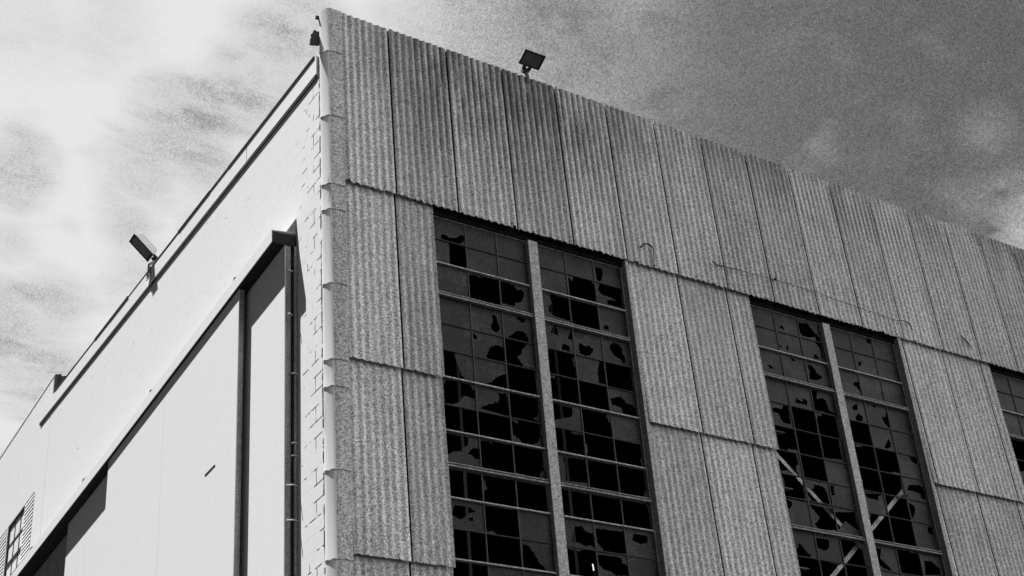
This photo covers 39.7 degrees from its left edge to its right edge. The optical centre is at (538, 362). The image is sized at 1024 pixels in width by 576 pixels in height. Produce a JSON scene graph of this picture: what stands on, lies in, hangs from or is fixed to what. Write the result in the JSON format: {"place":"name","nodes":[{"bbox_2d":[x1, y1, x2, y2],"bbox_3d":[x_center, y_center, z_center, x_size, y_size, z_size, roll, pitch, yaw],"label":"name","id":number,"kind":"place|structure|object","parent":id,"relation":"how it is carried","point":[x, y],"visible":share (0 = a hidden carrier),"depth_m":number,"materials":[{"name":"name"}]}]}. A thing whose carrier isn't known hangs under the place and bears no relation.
{"place":"outdoors","nodes":[
{"label":"outdoors","id":0,"kind":"place"},
{"bbox_2d":[0,0,1023,453],"label":"sky","id":1,"kind":"structure","parent":0,"point":[118,118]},
{"bbox_3d":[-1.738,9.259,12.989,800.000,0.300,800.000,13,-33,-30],"label":"ground","id":2,"kind":"structure","parent":0,"visible":0},
{"bbox_2d":[0,374,65,575],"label":"whitewashed annex","id":3,"kind":"object","parent":2,"relation":"on","point":[23,458],"visible":0.12,"depth_m":31.78,"materials":[{"name":"white paint"}]},
{"bbox_2d":[4,506,24,575],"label":"window","id":4,"kind":"structure","parent":3,"relation":"in","point":[13,552],"depth_m":31.58,"materials":[{"name":"glass"}]},
{"bbox_2d":[11,8,1023,575],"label":"industrial hall","id":5,"kind":"structure","parent":2,"relation":"on","point":[399,304],"depth_m":21.79,"materials":[{"name":"metal"}]},
{"bbox_2d":[34,534,67,575],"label":"door leaf","id":6,"kind":"structure","parent":5,"relation":"in","point":[54,565],"depth_m":27.68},
{"bbox_2d":[64,474,107,575],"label":"door leaf","id":7,"kind":"structure","parent":5,"relation":"in","point":[84,549],"depth_m":25.61,"materials":[{"name":"white paint"}]},
{"bbox_2d":[129,233,157,280],"bbox_3d":[-7.285,-1.928,26.192,0.530,0.958,0.307,13,-33,-30],"label":"floodlight","id":8,"kind":"object","parent":5,"relation":"attached to","point":[144,246],"visible":0.86,"depth_m":26.23,"materials":[{"name":"metal"}]},
{"bbox_2d":[101,289,244,575],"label":"door leaf","id":9,"kind":"structure","parent":5,"relation":"in","point":[173,495],"depth_m":21.09,"materials":[{"name":"white paint"}]},
{"bbox_2d":[239,245,290,575],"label":"door leaf","id":10,"kind":"structure","parent":5,"relation":"in","point":[265,532],"depth_m":19.01,"materials":[{"name":"white paint"}]},
{"bbox_2d":[518,49,545,82],"bbox_3d":[-0.136,-4.708,22.561,0.385,0.405,0.385,13,-33,-30],"label":"floodlight","id":11,"kind":"object","parent":5,"relation":"attached to","point":[530,59],"visible":1,"depth_m":22.57,"materials":[{"name":"metal"}]},
{"bbox_2d":[433,209,669,575],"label":"window","id":12,"kind":"structure","parent":5,"relation":"in","point":[537,267],"depth_m":19.97,"materials":[{"name":"glass"}]},
{"bbox_2d":[640,243,654,266],"bbox_3d":[1.706,-1.695,22.138,0.264,0.404,0.031,13,-33,-30],"label":"bent wire","id":13,"kind":"object","parent":5,"relation":"attached to","point":[650,245],"visible":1,"depth_m":22.21,"materials":[{"name":"metal"}]},
{"bbox_2d":[711,261,911,328],"bbox_3d":[4.706,-1.132,24.010,4.529,0.242,0.056,13,-33,-30],"label":"slack wire","id":14,"kind":"object","parent":5,"relation":"attached to","point":[775,279],"visible":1,"depth_m":23.87,"materials":[{"name":"metal"}]},
{"bbox_2d":[749,298,954,575],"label":"window","id":15,"kind":"structure","parent":5,"relation":"in","point":[882,377],"depth_m":23.22,"materials":[{"name":"glass"}]},
{"bbox_2d":[989,366,1023,481],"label":"window","id":16,"kind":"structure","parent":5,"relation":"in","point":[1009,386],"depth_m":26.11,"materials":[{"name":"glass"}]}
]}

